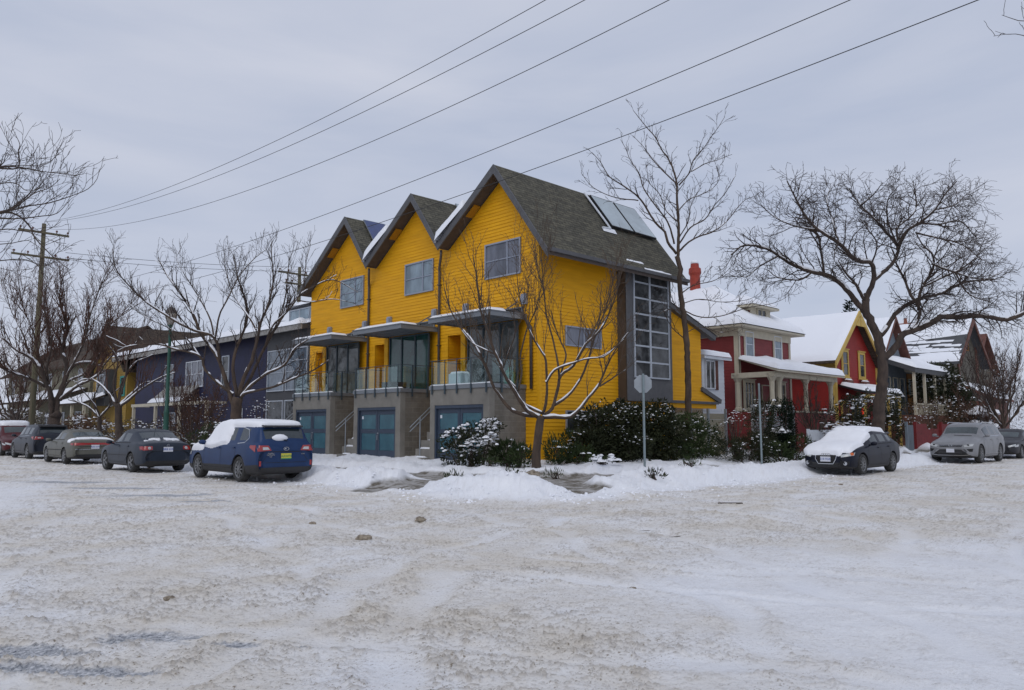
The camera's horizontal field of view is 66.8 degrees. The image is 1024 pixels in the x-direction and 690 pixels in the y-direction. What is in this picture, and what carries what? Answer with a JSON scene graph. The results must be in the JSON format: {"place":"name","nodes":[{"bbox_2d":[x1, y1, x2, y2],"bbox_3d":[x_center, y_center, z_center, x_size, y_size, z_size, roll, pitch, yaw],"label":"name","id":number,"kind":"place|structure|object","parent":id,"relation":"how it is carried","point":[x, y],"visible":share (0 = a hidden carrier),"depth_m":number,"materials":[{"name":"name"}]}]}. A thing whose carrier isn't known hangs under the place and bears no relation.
{"place":"outdoors","nodes":[
{"label":"outdoors","id":0,"kind":"place"},
{"bbox_2d":[0,454,1023,689],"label":"road","id":1,"kind":"structure","parent":0,"point":[912,578],"depth_m":7.88,"materials":[{"name":"snow"}]},
{"bbox_2d":[0,420,29,455],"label":"red suv","id":2,"kind":"object","parent":1,"relation":"on","point":[8,428],"visible":0.45,"depth_m":43.84,"materials":[{"name":"paint"}]},
{"bbox_2d":[11,424,67,458],"bbox_3d":[-24.319,4.953,40.115,2.276,1.719,4.863,6,-8,-44],"label":"charcoal crossover","id":3,"kind":"object","parent":1,"relation":"on","point":[29,441],"visible":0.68,"depth_m":38.49,"materials":[{"name":"paint"}]},
{"bbox_2d":[40,428,66,432],"bbox_3d":[-22.760,4.250,38.588,1.183,0.270,0.157,6,-8,-44],"label":"rear window","id":4,"kind":"structure","parent":3,"relation":"in","point":[42,430],"depth_m":38.53,"materials":[{"name":"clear glass"}]},
{"bbox_2d":[43,429,113,463],"bbox_3d":[-19.699,4.559,35.269,2.257,1.485,4.993,6,-8,-44],"label":"champagne sedan","id":5,"kind":"object","parent":1,"relation":"on","point":[66,446],"visible":0.88,"depth_m":33.79,"materials":[{"name":"paint"}]},
{"bbox_2d":[101,424,190,471],"bbox_3d":[-13.667,3.779,28.840,2.215,1.690,4.758,6,-8,-44],"label":"grey blue sedan","id":6,"kind":"object","parent":1,"relation":"on","point":[133,450],"visible":0.98,"depth_m":27.48,"materials":[{"name":"paint"}]},
{"bbox_2d":[189,419,312,481],"bbox_3d":[-8.244,3.216,24.179,2.276,1.834,4.986,6,-8,-44],"label":"blue wagon","id":7,"kind":"object","parent":1,"relation":"on","point":[242,450],"visible":1,"depth_m":22.68,"materials":[{"name":"paint"}]},
{"bbox_2d":[804,426,899,474],"bbox_3d":[12.024,3.668,27.469,4.442,1.624,2.204,6,-8,-44],"label":"navy hatchback","id":8,"kind":"object","parent":1,"relation":"on","point":[860,450],"visible":1,"depth_m":26.43,"materials":[{"name":"paint"}]},
{"bbox_2d":[930,422,1004,462],"bbox_3d":[21.050,4.473,35.949,4.960,1.800,2.369,6,-8,-44],"label":"silver suv","id":9,"kind":"object","parent":1,"relation":"on","point":[978,442],"visible":1,"depth_m":34.90,"materials":[{"name":"paint"}]},
{"bbox_2d":[998,429,1023,457],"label":"dark sedan","id":10,"kind":"object","parent":1,"relation":"on","point":[1014,441],"visible":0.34,"depth_m":39.20,"materials":[{"name":"paint"}]},
{"bbox_2d":[0,0,1023,427],"label":"sky","id":11,"kind":"structure","parent":0,"point":[176,91],"materials":[{"name":"grey"}]},
{"bbox_2d":[5,428,1023,500],"bbox_3d":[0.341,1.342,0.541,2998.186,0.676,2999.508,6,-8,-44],"label":"ground","id":12,"kind":"structure","parent":0,"point":[324,469],"depth_m":22.85,"materials":[{"name":"snow"}]},
{"bbox_2d":[0,406,48,423],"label":"garden hedge","id":13,"kind":"object","parent":12,"relation":"on","point":[37,414],"visible":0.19,"depth_m":65.09,"materials":[{"name":"green plant"}]},
{"bbox_2d":[0,341,63,419],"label":"garden tree","id":14,"kind":"object","parent":12,"relation":"on","point":[20,397],"visible":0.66,"depth_m":57.38,"materials":[{"name":"brown plant"}]},
{"bbox_2d":[11,223,68,424],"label":"utility pole","id":15,"kind":"object","parent":12,"relation":"on","point":[32,405],"visible":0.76,"depth_m":51.44,"materials":[{"name":"brown wood"}]},
{"bbox_2d":[46,0,544,221],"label":"overhead wire","id":16,"kind":"object","parent":15,"relation":"attached to","point":[342,108],"visible":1,"depth_m":24.99,"materials":[{"name":"black"}]},
{"bbox_2d":[52,0,584,221],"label":"overhead wire","id":17,"kind":"object","parent":15,"relation":"attached to","point":[372,107],"visible":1,"depth_m":23.44,"materials":[{"name":"black"}]},
{"bbox_2d":[58,0,668,229],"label":"overhead wire","id":18,"kind":"object","parent":15,"relation":"attached to","point":[414,122],"visible":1,"depth_m":22.39,"materials":[{"name":"black"}]},
{"bbox_2d":[72,0,849,290],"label":"overhead wire","id":19,"kind":"object","parent":15,"relation":"attached to","point":[549,126],"visible":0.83,"depth_m":19.60,"materials":[{"name":"black"}]},
{"bbox_2d":[65,0,977,303],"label":"overhead wire","id":20,"kind":"object","parent":15,"relation":"attached to","point":[627,134],"visible":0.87,"depth_m":17.75,"materials":[{"name":"black"}]},
{"bbox_2d":[0,286,94,392],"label":"background tree","id":21,"kind":"object","parent":12,"relation":"on","point":[43,361],"visible":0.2,"depth_m":85.14,"materials":[{"name":"brown plant"}]},
{"bbox_2d":[0,113,116,283],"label":"overhanging tree","id":22,"kind":"object","parent":12,"relation":"on","point":[17,204],"visible":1,"depth_m":21.02,"materials":[{"name":"brown plant"}]},
{"bbox_2d":[0,326,151,427],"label":"beige house","id":23,"kind":"structure","parent":12,"relation":"on","point":[66,408],"depth_m":74.64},
{"bbox_2d":[42,282,118,361],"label":"background tree","id":24,"kind":"object","parent":12,"relation":"on","point":[55,355],"visible":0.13,"depth_m":80.99,"materials":[{"name":"brown plant"}]},
{"bbox_2d":[0,247,161,424],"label":"forked tree","id":25,"kind":"object","parent":12,"relation":"on","point":[55,415],"visible":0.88,"depth_m":43.99,"materials":[{"name":"brown plant"}]},
{"bbox_2d":[60,410,109,437],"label":"garden hedge","id":26,"kind":"object","parent":12,"relation":"on","point":[88,425],"visible":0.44,"depth_m":53.60,"materials":[{"name":"green plant"}]},
{"bbox_2d":[61,370,126,431],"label":"snowy sapling","id":27,"kind":"object","parent":12,"relation":"on","point":[99,418],"visible":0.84,"depth_m":41.60,"materials":[{"name":"brown plant"}]},
{"bbox_2d":[67,292,137,354],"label":"background tree","id":28,"kind":"object","parent":12,"relation":"on","point":[76,346],"visible":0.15,"depth_m":80.63,"materials":[{"name":"brown plant"}]},
{"bbox_2d":[63,298,184,441],"bbox_3d":[-19.339,1.367,38.462,6.516,8.419,3.687,1,-6,-6],"label":"snowy plum tree","id":29,"kind":"object","parent":12,"relation":"on","point":[119,429],"visible":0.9,"depth_m":38.50,"materials":[{"name":"brown plant"}]},
{"bbox_2d":[60,326,206,439],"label":"ochre house","id":30,"kind":"structure","parent":12,"relation":"on","point":[101,398],"depth_m":62.71,"materials":[{"name":"wood"}]},
{"bbox_2d":[102,417,171,438],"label":"garden hedge","id":31,"kind":"object","parent":12,"relation":"on","point":[149,425],"visible":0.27,"depth_m":44.29,"materials":[{"name":"green plant"}]},
{"bbox_2d":[163,305,176,429],"bbox_3d":[-15.267,1.696,34.468,0.500,7.050,0.487,6,-8,-44],"label":"street lamp","id":32,"kind":"object","parent":12,"relation":"on","point":[166,416],"visible":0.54,"depth_m":34.44,"materials":[{"name":"green metal"}]},
{"bbox_2d":[154,387,228,446],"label":"berry bush","id":33,"kind":"object","parent":12,"relation":"on","point":[182,433],"visible":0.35,"depth_m":42.31,"materials":[{"name":"brown plant"}]},
{"bbox_2d":[149,365,234,449],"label":"garden tree","id":34,"kind":"object","parent":12,"relation":"on","point":[183,404],"visible":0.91,"depth_m":40.84,"materials":[{"name":"brown plant"}]},
{"bbox_2d":[182,421,220,447],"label":"privet bush","id":35,"kind":"object","parent":12,"relation":"on","point":[205,436],"visible":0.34,"depth_m":36.56,"materials":[{"name":"green plant"}]},
{"bbox_2d":[112,302,310,442],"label":"indigo rowhouse","id":36,"kind":"structure","parent":12,"relation":"on","point":[145,407],"depth_m":47.01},
{"bbox_2d":[185,360,203,386],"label":"window","id":37,"kind":"structure","parent":36,"relation":"in","point":[195,366],"depth_m":51.53,"materials":[{"name":"glass"}]},
{"bbox_2d":[221,355,229,385],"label":"window","id":38,"kind":"structure","parent":36,"relation":"in","point":[225,359],"depth_m":48.17,"materials":[{"name":"grey"}]},
{"bbox_2d":[265,400,283,418],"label":"window","id":39,"kind":"structure","parent":36,"relation":"in","point":[276,413],"depth_m":43.00,"materials":[{"name":"grey"}]},
{"bbox_2d":[266,349,284,391],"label":"window","id":40,"kind":"structure","parent":36,"relation":"in","point":[273,378],"depth_m":43.34,"materials":[{"name":"grey"}]},
{"bbox_2d":[284,400,292,419],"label":"window","id":41,"kind":"structure","parent":36,"relation":"in","point":[288,404],"depth_m":41.94,"materials":[{"name":"grey"}]},
{"bbox_2d":[285,346,308,390],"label":"window","id":42,"kind":"structure","parent":36,"relation":"in","point":[289,386],"depth_m":41.59,"materials":[{"name":"grey"}]},
{"bbox_2d":[289,306,310,323],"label":"window","id":43,"kind":"structure","parent":36,"relation":"in","point":[302,312],"depth_m":43.23,"materials":[{"name":"grey"}]},
{"bbox_2d":[99,221,367,418],"bbox_3d":[-10.432,-0.041,29.272,9.820,9.392,4.031,0,-6,2],"label":"boulevard tree","id":44,"kind":"object","parent":12,"relation":"on","point":[241,391],"visible":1,"depth_m":29.37,"materials":[{"name":"brown plant"}]},
{"bbox_2d":[278,267,307,301],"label":"utility pole","id":45,"kind":"object","parent":12,"relation":"on","point":[299,279],"visible":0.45,"depth_m":61.68,"materials":[{"name":"brown wood"}]},
{"bbox_2d":[435,416,507,466],"bbox_3d":[-1.416,3.286,26.153,1.252,1.815,3.528,4,-7,-32],"label":"snowy camellia","id":46,"kind":"object","parent":12,"relation":"on","point":[473,451],"visible":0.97,"depth_m":25.82,"materials":[{"name":"green plant"}]},
{"bbox_2d":[285,164,721,460],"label":"yellow townhouse","id":47,"kind":"structure","parent":12,"relation":"on","point":[400,330],"depth_m":32.49,"materials":[{"name":"wood"}]},
{"bbox_2d":[296,409,325,453],"bbox_3d":[-9.398,4.230,36.525,0.180,2.400,2.790,6,-8,-44],"label":"garage door","id":48,"kind":"structure","parent":47,"relation":"in","point":[313,421],"depth_m":36.36,"materials":[{"name":"glass"}]},
{"bbox_2d":[326,342,359,392],"bbox_3d":[-8.240,1.177,37.706,0.070,2.420,2.850,6,-8,-44],"label":"patio door","id":49,"kind":"structure","parent":47,"relation":"in","point":[343,357],"depth_m":37.72,"materials":[{"name":"grey"}]},
{"bbox_2d":[340,275,364,308],"bbox_3d":[-7.844,-2.583,38.097,0.070,1.420,2.020,6,-8,-44],"label":"window","id":50,"kind":"structure","parent":47,"relation":"in","point":[349,293],"depth_m":38.10,"materials":[{"name":"glass"}]},
{"bbox_2d":[357,407,394,457],"bbox_3d":[-5.666,3.831,32.735,0.180,2.400,2.790,6,-8,-44],"label":"garage door","id":51,"kind":"structure","parent":47,"relation":"in","point":[375,425],"depth_m":32.78,"materials":[{"name":"glass"}]},
{"bbox_2d":[381,382,406,387],"bbox_3d":[-5.061,1.836,33.315,0.800,0.470,0.700,6,-8,-44],"label":"storage box","id":52,"kind":"object","parent":47,"relation":"on","point":[394,384],"visible":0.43,"depth_m":33.07,"materials":[{"name":"grey metal"}]},
{"bbox_2d":[389,332,429,388],"bbox_3d":[-4.508,0.778,33.915,0.070,2.420,2.850,6,-8,-44],"label":"patio door","id":53,"kind":"structure","parent":47,"relation":"in","point":[414,349],"depth_m":33.85,"materials":[{"name":"grey"}]},
{"bbox_2d":[404,258,433,295],"bbox_3d":[-4.109,-2.982,34.305,0.070,1.420,2.020,6,-8,-44],"label":"window","id":54,"kind":"structure","parent":47,"relation":"in","point":[418,279],"depth_m":34.30,"materials":[{"name":"glass"}]},
{"bbox_2d":[434,404,482,459],"bbox_3d":[-1.933,3.432,28.944,0.180,2.400,2.790,6,-8,-44],"label":"garage door","id":55,"kind":"structure","parent":47,"relation":"in","point":[446,416],"depth_m":29.28,"materials":[{"name":"teal metal"}]},
{"bbox_2d":[449,371,469,383],"bbox_3d":[-2.003,1.365,29.866,0.500,0.684,0.750,6,-8,-44],"label":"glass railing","id":56,"kind":"object","parent":47,"relation":"on","point":[463,376],"visible":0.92,"depth_m":29.65,"materials":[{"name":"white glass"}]},
{"bbox_2d":[467,320,518,383],"bbox_3d":[-0.775,0.378,30.124,0.070,2.420,2.850,6,-8,-44],"label":"patio door","id":57,"kind":"structure","parent":47,"relation":"in","point":[478,372],"depth_m":30.08,"materials":[{"name":"grey"}]},
{"bbox_2d":[484,237,520,279],"bbox_3d":[-0.375,-3.382,30.513,0.070,1.420,2.020,6,-8,-44],"label":"window","id":58,"kind":"structure","parent":47,"relation":"in","point":[499,251],"depth_m":30.55,"materials":[{"name":"glass"}]},
{"bbox_2d":[565,410,600,431],"bbox_3d":[2.785,2.952,30.164,2.050,0.810,0.070,6,-8,-44],"label":"window","id":59,"kind":"structure","parent":47,"relation":"in","point":[569,424],"depth_m":29.66,"materials":[{"name":"glass"}]},
{"bbox_2d":[565,325,601,348],"bbox_3d":[2.821,-0.292,30.541,2.150,0.780,0.070,6,-8,-44],"label":"window","id":60,"kind":"structure","parent":47,"relation":"in","point":[574,330],"depth_m":30.35,"materials":[{"name":"glass"}]},
{"bbox_2d":[633,274,670,379],"bbox_3d":[5.944,-0.905,33.026,2.520,4.680,0.060,6,-8,-44],"label":"window","id":61,"kind":"structure","parent":47,"relation":"in","point":[653,344],"depth_m":32.98,"materials":[{"name":"grey"}]},
{"bbox_2d":[487,436,531,467],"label":"spurge plant","id":62,"kind":"object","parent":12,"relation":"on","point":[517,454],"visible":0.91,"depth_m":24.91,"materials":[{"name":"green plant"}]},
{"bbox_2d":[35,456,1002,504],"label":"snow crumbs","id":63,"kind":"object","parent":12,"relation":"on","point":[564,500],"visible":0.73,"depth_m":20.17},
{"bbox_2d":[426,195,655,467],"bbox_3d":[0.771,-0.469,24.109,7.417,8.995,4.375,0,-6,4],"label":"corner tree","id":64,"kind":"object","parent":12,"relation":"on","point":[536,450],"visible":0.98,"depth_m":24.01,"materials":[{"name":"brown plant"}]},
{"bbox_2d":[541,426,595,464],"bbox_3d":[1.922,3.548,27.267,2.014,1.504,1.584,6,-8,-44],"label":"spurge plant","id":65,"kind":"object","parent":12,"relation":"on","point":[568,454],"visible":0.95,"depth_m":27.05,"materials":[{"name":"green plant"}]},
{"bbox_2d":[566,397,642,462],"bbox_3d":[3.416,3.205,28.850,3.712,2.611,2.346,6,-8,-44],"label":"rhododendron","id":66,"kind":"object","parent":12,"relation":"on","point":[594,435],"visible":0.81,"depth_m":28.34,"materials":[{"name":"green plant"}]},
{"bbox_2d":[587,453,621,464],"bbox_3d":[2.824,3.856,25.783,1.067,0.503,1.869,-4,-7,36],"label":"evergreen","id":67,"kind":"object","parent":12,"relation":"on","point":[601,459],"visible":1,"depth_m":25.85,"materials":[{"name":"green plant"}]},
{"bbox_2d":[634,374,651,466],"bbox_3d":[3.770,2.222,22.187,0.508,2.812,0.105,0,-6,-3],"label":"stop sign","id":68,"kind":"object","parent":12,"relation":"on","point":[643,384],"visible":0.96,"depth_m":22.30,"materials":[{"name":"grey"}]},
{"bbox_2d":[600,397,692,461],"bbox_3d":[4.908,3.265,29.886,4.276,2.620,3.048,6,-8,-44],"label":"rhododendron","id":69,"kind":"object","parent":12,"relation":"on","point":[658,444],"visible":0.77,"depth_m":29.67,"materials":[{"name":"green plant"}]},
{"bbox_2d":[644,466,667,479],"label":"garden sprig","id":70,"kind":"object","parent":12,"relation":"on","point":[653,474],"visible":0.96,"depth_m":20.41,"materials":[{"name":"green plant"}]},
{"bbox_2d":[579,99,801,452],"bbox_3d":[7.608,-2.924,32.652,10.163,15.590,3.602,0,-6,-2],"label":"tall slender tree","id":71,"kind":"object","parent":12,"relation":"on","point":[687,366],"visible":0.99,"depth_m":32.78,"materials":[{"name":"brown plant"}]},
{"bbox_2d":[663,409,726,458],"bbox_3d":[7.142,3.665,31.771,4.312,2.065,2.523,6,-8,-44],"label":"laurel bush","id":72,"kind":"object","parent":12,"relation":"on","point":[700,433],"visible":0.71,"depth_m":31.42,"materials":[{"name":"green plant"}]},
{"bbox_2d":[672,408,727,454],"bbox_3d":[8.601,4.110,35.431,4.600,2.450,0.130,6,-8,-44],"label":"tan board fence","id":73,"kind":"object","parent":12,"relation":"on","point":[710,417],"visible":0.2,"depth_m":36.44,"materials":[{"name":"brown wood"}]},
{"bbox_2d":[676,349,731,444],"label":"white cottage","id":74,"kind":"structure","parent":12,"relation":"on","point":[712,370],"depth_m":38.45,"materials":[{"name":"paint"}]},
{"bbox_2d":[705,360,715,388],"bbox_3d":[9.755,1.463,38.226,0.850,1.400,0.070,6,-8,-44],"label":"window","id":75,"kind":"structure","parent":74,"relation":"in","point":[710,376],"depth_m":38.22,"materials":[{"name":"glass"}]},
{"bbox_2d":[716,406,754,458],"bbox_3d":[9.257,3.687,32.117,1.580,2.386,1.808,-2,-6,18],"label":"bramble","id":76,"kind":"object","parent":12,"relation":"on","point":[729,420],"visible":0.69,"depth_m":32.05,"materials":[{"name":"brown plant"}]},
{"bbox_2d":[714,394,780,463],"bbox_3d":[9.730,3.451,32.088,4.515,3.050,1.976,6,-8,-44],"label":"cordyline shrub","id":77,"kind":"object","parent":12,"relation":"on","point":[755,440],"visible":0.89,"depth_m":31.95,"materials":[{"name":"green plant"}]},
{"bbox_2d":[671,260,844,451],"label":"red hip house","id":78,"kind":"structure","parent":12,"relation":"on","point":[757,348],"depth_m":42.26,"materials":[{"name":"wood"}]},
{"bbox_2d":[743,329,754,355],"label":"window","id":79,"kind":"structure","parent":78,"relation":"in","point":[749,346],"depth_m":42.16,"materials":[{"name":"glass"}]},
{"bbox_2d":[743,378,755,411],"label":"window","id":80,"kind":"structure","parent":78,"relation":"in","point":[748,384],"depth_m":41.52,"materials":[{"name":"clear glass"}]},
{"bbox_2d":[761,385,769,411],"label":"front door","id":81,"kind":"structure","parent":78,"relation":"in","point":[765,389],"depth_m":42.88,"materials":[{"name":"red wood"}]},
{"bbox_2d":[773,333,782,359],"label":"window","id":82,"kind":"structure","parent":78,"relation":"in","point":[777,346],"depth_m":44.42,"materials":[{"name":"glass"}]},
{"bbox_2d":[775,381,786,408],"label":"window","id":83,"kind":"structure","parent":78,"relation":"in","point":[783,383],"depth_m":44.28,"materials":[{"name":"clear glass"}]},
{"bbox_2d":[758,383,762,463],"bbox_3d":[8.591,2.783,26.878,0.077,2.905,0.300,-2,-7,22],"label":"parking sign","id":84,"kind":"object","parent":12,"relation":"on","point":[760,428],"visible":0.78,"depth_m":26.87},
{"bbox_2d":[751,404,795,453],"bbox_3d":[12.372,4.136,36.587,4.100,2.640,0.160,6,-8,-44],"label":"grey slat fence","id":85,"kind":"object","parent":12,"relation":"on","point":[765,420],"visible":0.13,"depth_m":35.86,"materials":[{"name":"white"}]},
{"bbox_2d":[765,396,798,456],"bbox_3d":[11.992,3.677,34.862,1.750,2.881,2.146,-2,-6,16],"label":"yew hedge","id":86,"kind":"object","parent":12,"relation":"on","point":[782,431],"visible":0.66,"depth_m":34.60,"materials":[{"name":"green plant"}]},
{"bbox_2d":[753,432,813,462],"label":"fern bank","id":87,"kind":"structure","parent":12,"relation":"on","point":[793,452],"depth_m":32.52,"materials":[{"name":"green plant"}]},
{"bbox_2d":[791,377,837,430],"bbox_3d":[14.965,3.674,38.614,2.047,4.192,1.560,0,-6,2],"label":"bush","id":88,"kind":"object","parent":12,"relation":"on","point":[815,412],"visible":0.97,"depth_m":38.40,"materials":[{"name":"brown plant"}]},
{"bbox_2d":[806,429,831,444],"bbox_3d":[17.446,5.129,40.571,8.660,1.500,0.190,6,-8,-44],"label":"white picket fence","id":89,"kind":"object","parent":12,"relation":"on","point":[816,435],"visible":0.14,"depth_m":38.02,"materials":[{"name":"paint"}]},
{"bbox_2d":[783,311,903,446],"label":"red gable house","id":90,"kind":"structure","parent":12,"relation":"on","point":[843,342],"depth_m":50.15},
{"bbox_2d":[841,348,850,378],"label":"window","id":91,"kind":"structure","parent":90,"relation":"in","point":[845,356],"depth_m":49.63,"materials":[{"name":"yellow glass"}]},
{"bbox_2d":[857,351,867,379],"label":"window","id":92,"kind":"structure","parent":90,"relation":"in","point":[861,354],"depth_m":51.40,"materials":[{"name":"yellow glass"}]},
{"bbox_2d":[818,419,870,438],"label":"arching grass","id":93,"kind":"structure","parent":12,"relation":"on","point":[836,424],"depth_m":38.08,"materials":[{"name":"brown plant"}]},
{"bbox_2d":[818,386,908,446],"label":"juniper","id":94,"kind":"object","parent":12,"relation":"on","point":[855,402],"visible":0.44,"depth_m":42.90,"materials":[{"name":"green plant"}]},
{"bbox_2d":[714,158,1023,430],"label":"spreading tree","id":95,"kind":"object","parent":12,"relation":"on","point":[880,397],"visible":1,"depth_m":33.99,"materials":[{"name":"brown plant"}]},
{"bbox_2d":[864,317,948,445],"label":"blue grey house","id":96,"kind":"structure","parent":12,"relation":"on","point":[900,360],"depth_m":55.10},
{"bbox_2d":[899,378,905,408],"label":"window","id":97,"kind":"structure","parent":96,"relation":"in","point":[901,380],"depth_m":56.30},
{"bbox_2d":[904,422,913,450],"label":"blue gate","id":98,"kind":"structure","parent":12,"relation":"on","point":[909,438],"depth_m":45.24,"materials":[{"name":"grey"}]},
{"bbox_2d":[886,394,994,446],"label":"rose thicket","id":99,"kind":"object","parent":12,"relation":"on","point":[937,414],"visible":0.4,"depth_m":51.91,"materials":[{"name":"brown plant"}]},
{"bbox_2d":[906,359,977,423],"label":"snowy holly","id":100,"kind":"object","parent":12,"relation":"on","point":[940,386],"visible":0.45,"depth_m":56.61,"materials":[{"name":"green plant"}]},
{"bbox_2d":[913,422,972,448],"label":"red board fence","id":101,"kind":"object","parent":12,"relation":"on","point":[922,433],"visible":0.29,"depth_m":47.20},
{"bbox_2d":[900,318,1013,428],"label":"olive shingle house","id":102,"kind":"structure","parent":12,"relation":"on","point":[939,348],"depth_m":67.51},
{"bbox_2d":[950,364,1006,422],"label":"garden tree","id":103,"kind":"object","parent":12,"relation":"on","point":[988,417],"visible":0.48,"depth_m":55.45,"materials":[{"name":"green plant"}]},
{"bbox_2d":[964,406,999,428],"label":"capped hedge","id":104,"kind":"object","parent":12,"relation":"on","point":[985,411],"visible":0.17,"depth_m":56.16,"materials":[{"name":"green plant"}]},
{"bbox_2d":[951,329,1023,428],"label":"garden tree","id":105,"kind":"object","parent":12,"relation":"on","point":[1002,423],"visible":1,"depth_m":50.03,"materials":[{"name":"brown plant"}]},
{"bbox_2d":[980,334,999,398],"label":"brown gable house","id":106,"kind":"structure","parent":12,"relation":"on","point":[987,345],"depth_m":80.45,"materials":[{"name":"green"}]},
{"bbox_2d":[981,338,1023,428],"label":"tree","id":107,"kind":"object","parent":12,"relation":"on","point":[1007,377],"visible":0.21,"depth_m":73.88,"materials":[{"name":"brown plant"}]},
{"bbox_2d":[993,337,1022,391],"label":"background tree","id":108,"kind":"object","parent":12,"relation":"on","point":[1006,374],"visible":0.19,"depth_m":95.38,"materials":[{"name":"brown plant"}]},
{"bbox_2d":[312,459,797,493],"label":"sidewalk","id":109,"kind":"structure","parent":0,"point":[576,483],"depth_m":21.00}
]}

